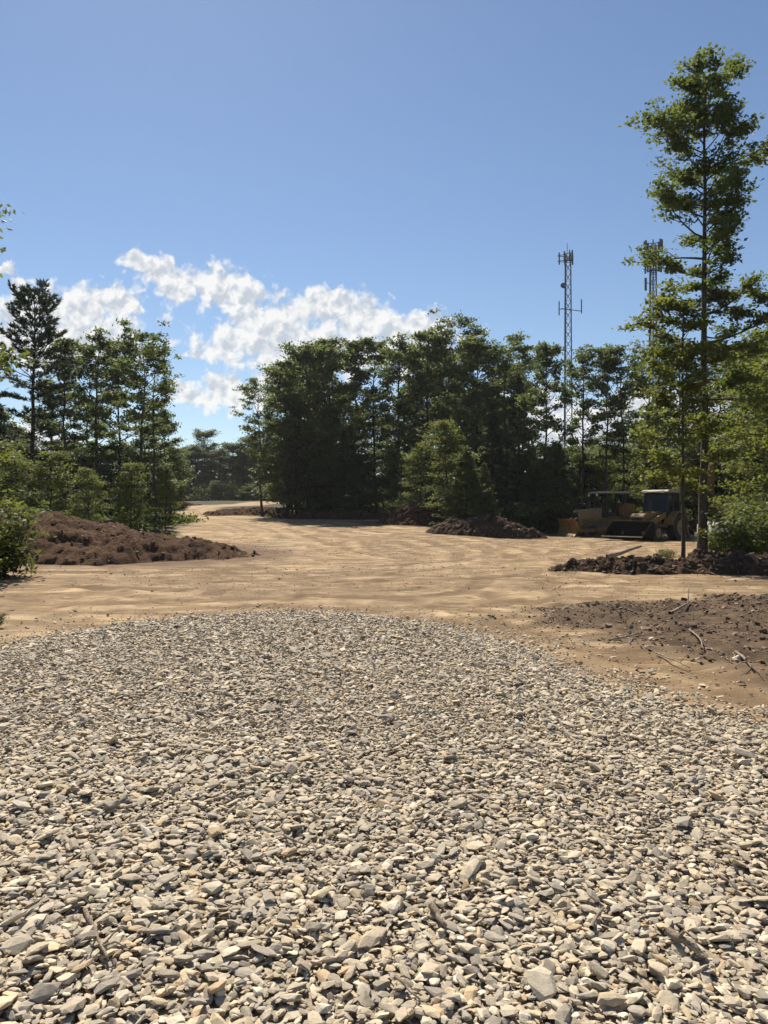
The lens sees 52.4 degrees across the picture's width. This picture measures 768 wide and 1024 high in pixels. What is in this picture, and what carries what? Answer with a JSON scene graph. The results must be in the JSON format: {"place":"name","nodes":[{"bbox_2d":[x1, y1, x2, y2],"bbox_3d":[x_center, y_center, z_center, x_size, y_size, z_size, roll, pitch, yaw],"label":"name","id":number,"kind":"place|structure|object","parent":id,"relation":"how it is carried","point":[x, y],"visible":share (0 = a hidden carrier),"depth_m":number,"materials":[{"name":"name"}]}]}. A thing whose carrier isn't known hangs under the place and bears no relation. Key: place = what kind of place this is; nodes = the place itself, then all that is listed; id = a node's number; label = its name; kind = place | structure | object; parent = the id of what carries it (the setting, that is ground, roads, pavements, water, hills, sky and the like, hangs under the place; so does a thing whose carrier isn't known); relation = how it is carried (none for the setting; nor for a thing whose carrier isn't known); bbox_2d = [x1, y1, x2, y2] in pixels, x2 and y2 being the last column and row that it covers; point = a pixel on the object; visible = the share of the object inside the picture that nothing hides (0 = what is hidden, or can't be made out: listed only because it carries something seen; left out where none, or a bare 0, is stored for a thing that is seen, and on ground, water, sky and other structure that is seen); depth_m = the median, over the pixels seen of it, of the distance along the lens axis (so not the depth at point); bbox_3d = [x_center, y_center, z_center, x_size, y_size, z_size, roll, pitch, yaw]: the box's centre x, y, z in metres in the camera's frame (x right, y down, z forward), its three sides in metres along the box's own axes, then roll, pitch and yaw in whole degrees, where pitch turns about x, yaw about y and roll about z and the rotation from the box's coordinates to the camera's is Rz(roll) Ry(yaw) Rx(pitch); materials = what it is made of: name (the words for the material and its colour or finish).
{"place":"outdoors","nodes":[
{"label":"outdoors","id":0,"kind":"place"},
{"bbox_2d":[0,604,767,1023],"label":"gravel","id":1,"kind":"structure","parent":0,"point":[24,942],"depth_m":3.71,"materials":[{"name":"grey gravel"}]},
{"bbox_2d":[72,908,130,961],"bbox_3d":[-0.985,1.455,2.755,0.181,0.080,0.371,0,0,-16],"label":"fallen branch","id":2,"kind":"object","parent":1,"relation":"on","point":[91,922],"visible":0.99,"depth_m":2.67,"materials":[{"name":"brown wood"}]},
{"bbox_2d":[665,927,701,952],"bbox_3d":[1.038,1.469,2.695,0.042,0.053,0.139,0,0,-36],"label":"fallen branch","id":3,"kind":"object","parent":1,"relation":"on","point":[672,934],"visible":1,"depth_m":2.69,"materials":[{"name":"brown wood"}]},
{"bbox_2d":[0,478,767,1023],"bbox_3d":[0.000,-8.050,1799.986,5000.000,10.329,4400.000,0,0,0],"label":"ground","id":4,"kind":"structure","parent":0,"point":[498,584],"depth_m":11.73,"materials":[{"name":"soil"}]},
{"bbox_2d":[0,441,26,571],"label":"maple tree","id":5,"kind":"object","parent":4,"relation":"on","point":[4,457],"visible":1,"depth_m":17.28,"materials":[{"name":"green plant"}]},
{"bbox_2d":[0,406,27,504],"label":"oak tree","id":6,"kind":"object","parent":4,"relation":"on","point":[5,417],"visible":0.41,"depth_m":45.86,"materials":[{"name":"green plant"}]},
{"bbox_2d":[0,440,43,512],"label":"maple sapling","id":7,"kind":"object","parent":4,"relation":"on","point":[7,485],"visible":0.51,"depth_m":30.47,"materials":[{"name":"green plant"}]},
{"bbox_2d":[0,204,46,410],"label":"oak tree","id":8,"kind":"object","parent":4,"relation":"on","point":[3,354],"visible":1,"depth_m":16.49,"materials":[{"name":"green plant"}]},
{"bbox_2d":[0,502,56,578],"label":"shrub","id":9,"kind":"object","parent":4,"relation":"on","point":[25,519],"visible":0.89,"depth_m":18.39,"materials":[{"name":"green plant"}]},
{"bbox_2d":[0,277,75,507],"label":"pine tree","id":10,"kind":"object","parent":4,"relation":"on","point":[50,334],"visible":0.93,"depth_m":40.65,"materials":[{"name":"green plant"}]},
{"bbox_2d":[17,378,82,488],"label":"oak tree","id":11,"kind":"object","parent":4,"relation":"on","point":[68,388],"visible":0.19,"depth_m":51.78,"materials":[{"name":"green plant"}]},
{"bbox_2d":[15,450,89,516],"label":"maple sapling","id":12,"kind":"object","parent":4,"relation":"on","point":[49,454],"visible":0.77,"depth_m":31.38,"materials":[{"name":"green plant"}]},
{"bbox_2d":[27,440,84,513],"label":"oak tree","id":13,"kind":"object","parent":4,"relation":"on","point":[45,443],"visible":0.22,"depth_m":49.38,"materials":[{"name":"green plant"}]},
{"bbox_2d":[29,337,104,513],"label":"oak tree","id":14,"kind":"object","parent":4,"relation":"on","point":[63,375],"visible":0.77,"depth_m":43.75,"materials":[{"name":"green plant"}]},
{"bbox_2d":[66,466,112,522],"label":"maple sapling","id":15,"kind":"object","parent":4,"relation":"on","point":[88,491],"visible":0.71,"depth_m":32.41,"materials":[{"name":"green plant"}]},
{"bbox_2d":[52,448,130,522],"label":"oak tree","id":16,"kind":"object","parent":4,"relation":"on","point":[90,465],"visible":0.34,"depth_m":49.36,"materials":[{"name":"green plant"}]},
{"bbox_2d":[57,352,125,510],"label":"oak tree","id":17,"kind":"object","parent":4,"relation":"on","point":[85,431],"visible":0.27,"depth_m":53.64,"materials":[{"name":"green plant"}]},
{"bbox_2d":[62,326,138,522],"bbox_3d":[-17.266,-5.010,47.059,4.333,12.396,4.502,0,0,5],"label":"oak tree","id":18,"kind":"object","parent":4,"relation":"on","point":[98,428],"visible":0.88,"depth_m":46.78,"materials":[{"name":"green plant"}]},
{"bbox_2d":[83,441,142,516],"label":"oak tree","id":19,"kind":"object","parent":4,"relation":"on","point":[111,446],"visible":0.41,"depth_m":51.79,"materials":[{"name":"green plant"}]},
{"bbox_2d":[92,345,165,515],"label":"oak tree","id":20,"kind":"object","parent":4,"relation":"on","point":[122,419],"visible":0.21,"depth_m":55.65,"materials":[{"name":"green plant"}]},
{"bbox_2d":[0,511,259,565],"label":"dirt mound","id":21,"kind":"object","parent":4,"relation":"on","point":[60,548],"visible":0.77,"depth_m":24.29,"materials":[{"name":"red soil"}]},
{"bbox_2d":[106,462,157,531],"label":"maple sapling","id":22,"kind":"object","parent":4,"relation":"on","point":[130,490],"visible":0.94,"depth_m":33.38,"materials":[{"name":"green plant"}]},
{"bbox_2d":[107,318,183,526],"bbox_3d":[-12.875,-4.615,42.293,4.195,11.880,4.889,0,0,-16],"label":"oak tree","id":23,"kind":"object","parent":4,"relation":"on","point":[126,365],"visible":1,"depth_m":41.82,"materials":[{"name":"green plant"}]},
{"bbox_2d":[124,346,182,520],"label":"oak tree","id":24,"kind":"object","parent":4,"relation":"on","point":[164,430],"visible":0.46,"depth_m":50.01,"materials":[{"name":"green plant"}]},
{"bbox_2d":[115,447,192,521],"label":"oak tree","id":25,"kind":"object","parent":4,"relation":"on","point":[146,460],"visible":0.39,"depth_m":53.35,"materials":[{"name":"green plant"}]},
{"bbox_2d":[152,469,179,530],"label":"maple sapling","id":26,"kind":"object","parent":4,"relation":"on","point":[163,497],"visible":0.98,"depth_m":43.89,"materials":[{"name":"green plant"}]},
{"bbox_2d":[145,407,195,517],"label":"oak tree","id":27,"kind":"object","parent":4,"relation":"on","point":[173,425],"visible":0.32,"depth_m":59.98,"materials":[{"name":"green plant"}]},
{"bbox_2d":[149,452,192,515],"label":"oak tree","id":28,"kind":"object","parent":4,"relation":"on","point":[175,458],"visible":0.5,"depth_m":57.68,"materials":[{"name":"green plant"}]},
{"bbox_2d":[184,444,221,497],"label":"oak tree","id":29,"kind":"object","parent":4,"relation":"on","point":[200,454],"visible":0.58,"depth_m":125.51,"materials":[{"name":"green plant"}]},
{"bbox_2d":[185,428,226,498],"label":"oak tree","id":30,"kind":"object","parent":4,"relation":"on","point":[198,433],"visible":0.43,"depth_m":129.79,"materials":[{"name":"green plant"}]},
{"bbox_2d":[199,447,237,499],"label":"oak tree","id":31,"kind":"object","parent":4,"relation":"on","point":[215,456],"visible":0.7,"depth_m":125.45,"materials":[{"name":"green plant"}]},
{"bbox_2d":[217,442,252,497],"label":"oak tree","id":32,"kind":"object","parent":4,"relation":"on","point":[227,445],"visible":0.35,"depth_m":127.31,"materials":[{"name":"green plant"}]},
{"bbox_2d":[228,449,256,499],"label":"oak tree","id":33,"kind":"object","parent":4,"relation":"on","point":[239,477],"visible":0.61,"depth_m":125.82,"materials":[{"name":"green plant"}]},
{"bbox_2d":[202,506,294,515],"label":"dirt mound","id":34,"kind":"object","parent":4,"relation":"on","point":[242,512],"visible":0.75,"depth_m":68.12,"materials":[{"name":"red soil"}]},
{"bbox_2d":[229,375,282,515],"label":"oak tree","id":35,"kind":"object","parent":4,"relation":"on","point":[246,392],"visible":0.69,"depth_m":65.64,"materials":[{"name":"green plant"}]},
{"bbox_2d":[238,358,317,517],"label":"oak tree","id":36,"kind":"object","parent":4,"relation":"on","point":[282,368],"visible":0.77,"depth_m":62.18,"materials":[{"name":"green plant"}]},
{"bbox_2d":[248,445,324,517],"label":"oak tree","id":37,"kind":"object","parent":4,"relation":"on","point":[276,492],"visible":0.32,"depth_m":63.35,"materials":[{"name":"green plant"}]},
{"bbox_2d":[275,406,312,514],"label":"fir tree","id":38,"kind":"object","parent":4,"relation":"on","point":[285,479],"visible":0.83,"depth_m":60.84,"materials":[{"name":"green plant"}]},
{"bbox_2d":[243,358,344,512],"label":"oak tree","id":39,"kind":"object","parent":4,"relation":"on","point":[301,369],"visible":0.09,"depth_m":69.19,"materials":[{"name":"green plant"}]},
{"bbox_2d":[262,340,356,511],"bbox_3d":[-5.662,-6.365,61.799,7.226,14.294,7.424,0,0,1],"label":"oak tree","id":40,"kind":"object","parent":4,"relation":"on","point":[303,354],"visible":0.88,"depth_m":60.57,"materials":[{"name":"green plant"}]},
{"bbox_2d":[280,336,371,510],"bbox_3d":[-4.655,-6.818,63.706,7.235,15.245,7.662,0,0,9],"label":"oak tree","id":41,"kind":"object","parent":4,"relation":"on","point":[345,386],"visible":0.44,"depth_m":62.88,"materials":[{"name":"green plant"}]},
{"bbox_2d":[279,510,388,519],"bbox_3d":[-1.859,0.276,59.862,13.252,0.913,3.842,0,0,0],"label":"dirt mound","id":42,"kind":"object","parent":4,"relation":"on","point":[355,514],"visible":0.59,"depth_m":58.99,"materials":[{"name":"red soil"}]},
{"bbox_2d":[1,481,716,534],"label":"undergrowth","id":43,"kind":"object","parent":4,"relation":"on","point":[180,518],"visible":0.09,"depth_m":52.24,"materials":[{"name":"green plant"}]},
{"bbox_2d":[330,337,387,507],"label":"oak tree","id":44,"kind":"object","parent":4,"relation":"on","point":[356,346],"visible":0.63,"depth_m":65.15,"materials":[{"name":"green plant"}]},
{"bbox_2d":[326,447,396,511],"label":"oak tree","id":45,"kind":"object","parent":4,"relation":"on","point":[364,468],"visible":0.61,"depth_m":62.88,"materials":[{"name":"green plant"}]},
{"bbox_2d":[343,336,399,511],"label":"oak tree","id":46,"kind":"object","parent":4,"relation":"on","point":[370,345],"visible":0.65,"depth_m":64.85,"materials":[{"name":"green plant"}]},
{"bbox_2d":[345,447,410,512],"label":"oak tree","id":47,"kind":"object","parent":4,"relation":"on","point":[382,459],"visible":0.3,"depth_m":65.28,"materials":[{"name":"green plant"}]},
{"bbox_2d":[5,498,767,710],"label":"soil clods","id":48,"kind":"object","parent":4,"relation":"on","point":[750,555],"visible":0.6,"depth_m":14.04,"materials":[{"name":"brown soil"}]},
{"bbox_2d":[361,332,431,506],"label":"oak tree","id":49,"kind":"object","parent":4,"relation":"on","point":[391,355],"visible":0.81,"depth_m":60.59,"materials":[{"name":"green plant"}]},
{"bbox_2d":[369,454,441,512],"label":"oak tree","id":50,"kind":"object","parent":4,"relation":"on","point":[387,471],"visible":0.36,"depth_m":62.11,"materials":[{"name":"green plant"}]},
{"bbox_2d":[372,346,445,467],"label":"oak tree","id":51,"kind":"object","parent":4,"relation":"on","point":[386,426],"visible":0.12,"depth_m":69.96,"materials":[{"name":"green plant"}]},
{"bbox_2d":[395,440,444,507],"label":"maple sapling","id":52,"kind":"object","parent":4,"relation":"on","point":[413,455],"visible":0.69,"depth_m":51.70,"materials":[{"name":"green plant"}]},
{"bbox_2d":[390,448,453,502],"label":"oak tree","id":53,"kind":"object","parent":4,"relation":"on","point":[403,476],"visible":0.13,"depth_m":62.09,"materials":[{"name":"green plant"}]},
{"bbox_2d":[378,497,476,525],"bbox_3d":[3.137,0.129,51.490,7.779,2.239,4.842,0,0,0],"label":"dirt mound","id":54,"kind":"object","parent":4,"relation":"on","point":[412,516],"visible":0.49,"depth_m":50.32,"materials":[{"name":"red soil"}]},
{"bbox_2d":[392,329,476,498],"bbox_3d":[3.256,-6.679,59.759,6.896,14.949,7.004,0,0,31],"label":"oak tree","id":55,"kind":"object","parent":4,"relation":"on","point":[437,348],"visible":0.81,"depth_m":59.27,"materials":[{"name":"green plant"}]},
{"bbox_2d":[389,344,494,504],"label":"oak tree","id":56,"kind":"object","parent":4,"relation":"on","point":[465,434],"visible":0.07,"depth_m":70.86,"materials":[{"name":"green plant"}]},
{"bbox_2d":[415,419,483,519],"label":"maple sapling","id":57,"kind":"object","parent":4,"relation":"on","point":[444,426],"visible":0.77,"depth_m":47.52,"materials":[{"name":"green plant"}]},
{"bbox_2d":[419,308,489,502],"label":"oak tree","id":58,"kind":"object","parent":4,"relation":"on","point":[460,322],"visible":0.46,"depth_m":60.95,"materials":[{"name":"green plant"}]},
{"bbox_2d":[429,446,496,524],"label":"spruce tree","id":59,"kind":"object","parent":4,"relation":"on","point":[467,459],"visible":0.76,"depth_m":44.27,"materials":[{"name":"green plant"}]},
{"bbox_2d":[431,349,513,498],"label":"oak tree","id":60,"kind":"object","parent":4,"relation":"on","point":[484,363],"visible":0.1,"depth_m":68.51,"materials":[{"name":"green plant"}]},
{"bbox_2d":[434,333,517,514],"bbox_3d":[6.990,-6.158,57.684,6.107,14.155,6.467,0,0,-30],"label":"oak tree","id":61,"kind":"object","parent":4,"relation":"on","point":[471,346],"visible":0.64,"depth_m":57.41,"materials":[{"name":"green plant"}]},
{"bbox_2d":[467,463,503,517],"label":"spruce tree","id":62,"kind":"object","parent":4,"relation":"on","point":[486,498],"visible":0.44,"depth_m":45.80,"materials":[{"name":"green plant"}]},
{"bbox_2d":[425,514,547,538],"bbox_3d":[5.617,0.822,42.683,6.889,1.475,4.159,0,0,0],"label":"dirt mound","id":63,"kind":"object","parent":4,"relation":"on","point":[496,530],"visible":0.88,"depth_m":41.38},
{"bbox_2d":[475,401,511,514],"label":"fir tree","id":64,"kind":"object","parent":4,"relation":"on","point":[493,431],"visible":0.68,"depth_m":54.63,"materials":[{"name":"green plant"}]},
{"bbox_2d":[474,328,544,518],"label":"oak tree","id":65,"kind":"object","parent":4,"relation":"on","point":[516,340],"visible":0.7,"depth_m":56.10,"materials":[{"name":"green plant"}]},
{"bbox_2d":[491,372,542,518],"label":"fir tree","id":66,"kind":"object","parent":4,"relation":"on","point":[514,434],"visible":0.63,"depth_m":53.80,"materials":[{"name":"green plant"}]},
{"bbox_2d":[489,349,550,455],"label":"oak tree","id":67,"kind":"object","parent":4,"relation":"on","point":[527,360],"visible":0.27,"depth_m":59.90,"materials":[{"name":"green plant"}]},
{"bbox_2d":[490,446,565,519],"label":"oak tree","id":68,"kind":"object","parent":4,"relation":"on","point":[515,475],"visible":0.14,"depth_m":56.17,"materials":[{"name":"green plant"}]},
{"bbox_2d":[505,500,561,529],"bbox_3d":[9.134,0.294,48.756,3.574,2.094,4.039,0,0,6],"label":"shrub","id":69,"kind":"object","parent":4,"relation":"on","point":[524,520],"visible":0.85,"depth_m":48.42,"materials":[{"name":"green plant"}]},
{"bbox_2d":[507,340,585,524],"bbox_3d":[10.503,-4.892,50.335,4.608,12.486,4.680,0,0,-26],"label":"oak tree","id":70,"kind":"object","parent":4,"relation":"on","point":[547,362],"visible":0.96,"depth_m":50.22,"materials":[{"name":"green plant"}]},
{"bbox_2d":[524,440,587,532],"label":"spruce tree","id":71,"kind":"object","parent":4,"relation":"on","point":[553,470],"visible":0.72,"depth_m":49.61,"materials":[{"name":"green plant"}]},
{"bbox_2d":[517,500,594,532],"bbox_3d":[11.070,0.317,48.723,5.130,2.127,3.866,0,0,-38],"label":"shrub","id":72,"kind":"object","parent":4,"relation":"on","point":[568,511],"visible":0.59,"depth_m":48.12,"materials":[{"name":"green plant"}]},
{"bbox_2d":[557,250,581,446],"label":"cell tower","id":73,"kind":"structure","parent":4,"relation":"on","point":[563,285],"depth_m":111.70,"materials":[{"name":"metal"}]},
{"bbox_2d":[558,344,605,508],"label":"oak tree","id":74,"kind":"object","parent":4,"relation":"on","point":[574,372],"visible":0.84,"depth_m":50.69,"materials":[{"name":"green plant"}]},
{"bbox_2d":[563,452,609,510],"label":"spruce tree","id":75,"kind":"object","parent":4,"relation":"on","point":[586,477],"visible":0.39,"depth_m":52.77,"materials":[{"name":"green plant"}]},
{"bbox_2d":[561,447,625,508],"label":"oak tree","id":76,"kind":"object","parent":4,"relation":"on","point":[576,464],"visible":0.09,"depth_m":56.60,"materials":[{"name":"green plant"}]},
{"bbox_2d":[554,491,634,536],"bbox_3d":[12.531,0.148,45.174,4.642,2.675,3.000,0,0,-7],"label":"bulldozer","id":77,"kind":"object","parent":4,"relation":"on","point":[591,522],"visible":0.71,"depth_m":44.59,"materials":[{"name":"metal"}]},
{"bbox_2d":[583,453,627,516],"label":"maple tree","id":78,"kind":"object","parent":4,"relation":"on","point":[601,477],"visible":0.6,"depth_m":51.85,"materials":[{"name":"green plant"}]},
{"bbox_2d":[581,343,635,516],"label":"oak tree","id":79,"kind":"object","parent":4,"relation":"on","point":[606,367],"visible":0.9,"depth_m":49.20,"materials":[{"name":"green plant"}]},
{"bbox_2d":[582,336,648,502],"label":"oak tree","id":80,"kind":"object","parent":4,"relation":"on","point":[633,414],"visible":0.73,"depth_m":49.60,"materials":[{"name":"green plant"}]},
{"bbox_2d":[597,442,672,511],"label":"oak tree","id":81,"kind":"object","parent":4,"relation":"on","point":[618,464],"visible":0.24,"depth_m":54.31,"materials":[{"name":"green plant"}]},
{"bbox_2d":[601,476,692,540],"bbox_3d":[14.219,-0.225,41.221,6.229,3.510,2.320,0,0,-42],"label":"backhoe loader","id":82,"kind":"object","parent":4,"relation":"on","point":[656,516],"visible":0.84,"depth_m":40.66,"materials":[{"name":"metal"}]},
{"bbox_2d":[615,417,680,512],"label":"maple tree","id":83,"kind":"object","parent":4,"relation":"on","point":[642,469],"visible":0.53,"depth_m":49.86,"materials":[{"name":"green plant"}]},
{"bbox_2d":[643,238,662,404],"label":"cell tower","id":84,"kind":"structure","parent":4,"relation":"on","point":[650,270],"depth_m":99.84,"materials":[{"name":"metal"}]},
{"bbox_2d":[622,333,687,489],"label":"oak tree","id":85,"kind":"object","parent":4,"relation":"on","point":[648,417],"visible":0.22,"depth_m":50.75,"materials":[{"name":"green plant"}]},
{"bbox_2d":[617,445,698,508],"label":"oak tree","id":86,"kind":"object","parent":4,"relation":"on","point":[646,464],"visible":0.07,"depth_m":53.25,"materials":[{"name":"green plant"}]},
{"bbox_2d":[549,549,767,575],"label":"dirt mound","id":87,"kind":"object","parent":4,"relation":"on","point":[646,566],"visible":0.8,"depth_m":20.02,"materials":[{"name":"brown soil"}]},
{"bbox_2d":[642,341,714,450],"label":"oak tree","id":88,"kind":"object","parent":4,"relation":"on","point":[680,401],"visible":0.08,"depth_m":61.70,"materials":[{"name":"green plant"}]},
{"bbox_2d":[611,277,753,556],"bbox_3d":[8.752,-2.425,22.732,3.437,8.480,2.999,0,0,-20],"label":"maple sapling","id":89,"kind":"object","parent":4,"relation":"on","point":[705,428],"visible":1,"depth_m":22.42,"materials":[{"name":"green plant"}]},
{"bbox_2d":[617,42,767,551],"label":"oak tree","id":90,"kind":"object","parent":4,"relation":"on","point":[698,115],"visible":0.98,"depth_m":23.71,"materials":[{"name":"green plant"}]},
{"bbox_2d":[665,425,721,519],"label":"maple tree","id":91,"kind":"object","parent":4,"relation":"on","point":[692,454],"visible":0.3,"depth_m":49.71,"materials":[{"name":"green plant"}]},
{"bbox_2d":[667,437,759,512],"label":"oak tree","id":92,"kind":"object","parent":4,"relation":"on","point":[690,496],"visible":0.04,"depth_m":49.51,"materials":[{"name":"green plant"}]},
{"bbox_2d":[687,352,741,494],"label":"oak tree","id":93,"kind":"object","parent":4,"relation":"on","point":[719,371],"visible":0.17,"depth_m":57.69,"materials":[{"name":"green plant"}]},
{"bbox_2d":[693,463,747,531],"bbox_3d":[20.001,-0.672,45.345,4.082,4.388,2.270,0,0,-20],"label":"excavator","id":94,"kind":"object","parent":4,"relation":"on","point":[711,479],"visible":0.17,"depth_m":45.08,"materials":[{"name":"metal"}]},
{"bbox_2d":[686,426,767,509],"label":"oak tree","id":95,"kind":"object","parent":4,"relation":"on","point":[719,479],"visible":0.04,"depth_m":48.07,"materials":[{"name":"green plant"}]},
{"bbox_2d":[692,506,767,554],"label":"shrub","id":96,"kind":"object","parent":4,"relation":"on","point":[747,541],"visible":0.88,"depth_m":23.19,"materials":[{"name":"green plant"}]},
{"bbox_2d":[707,325,767,519],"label":"maple tree","id":97,"kind":"object","parent":4,"relation":"on","point":[763,494],"visible":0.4,"depth_m":34.12,"materials":[{"name":"green plant"}]},
{"bbox_2d":[708,414,767,507],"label":"oak tree","id":98,"kind":"object","parent":4,"relation":"on","point":[727,476],"visible":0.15,"depth_m":44.41,"materials":[{"name":"green plant"}]},
{"bbox_2d":[712,317,767,520],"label":"maple tree","id":99,"kind":"object","parent":4,"relation":"on","point":[762,476],"visible":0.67,"depth_m":31.12,"materials":[{"name":"green plant"}]},
{"bbox_2d":[721,497,767,554],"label":"shrub","id":100,"kind":"object","parent":4,"relation":"on","point":[749,507],"visible":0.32,"depth_m":24.73,"materials":[{"name":"green plant"}]},
{"bbox_2d":[0,0,767,478],"label":"sky","id":101,"kind":"structure","parent":0,"point":[250,178],"materials":[{"name":"blue"}]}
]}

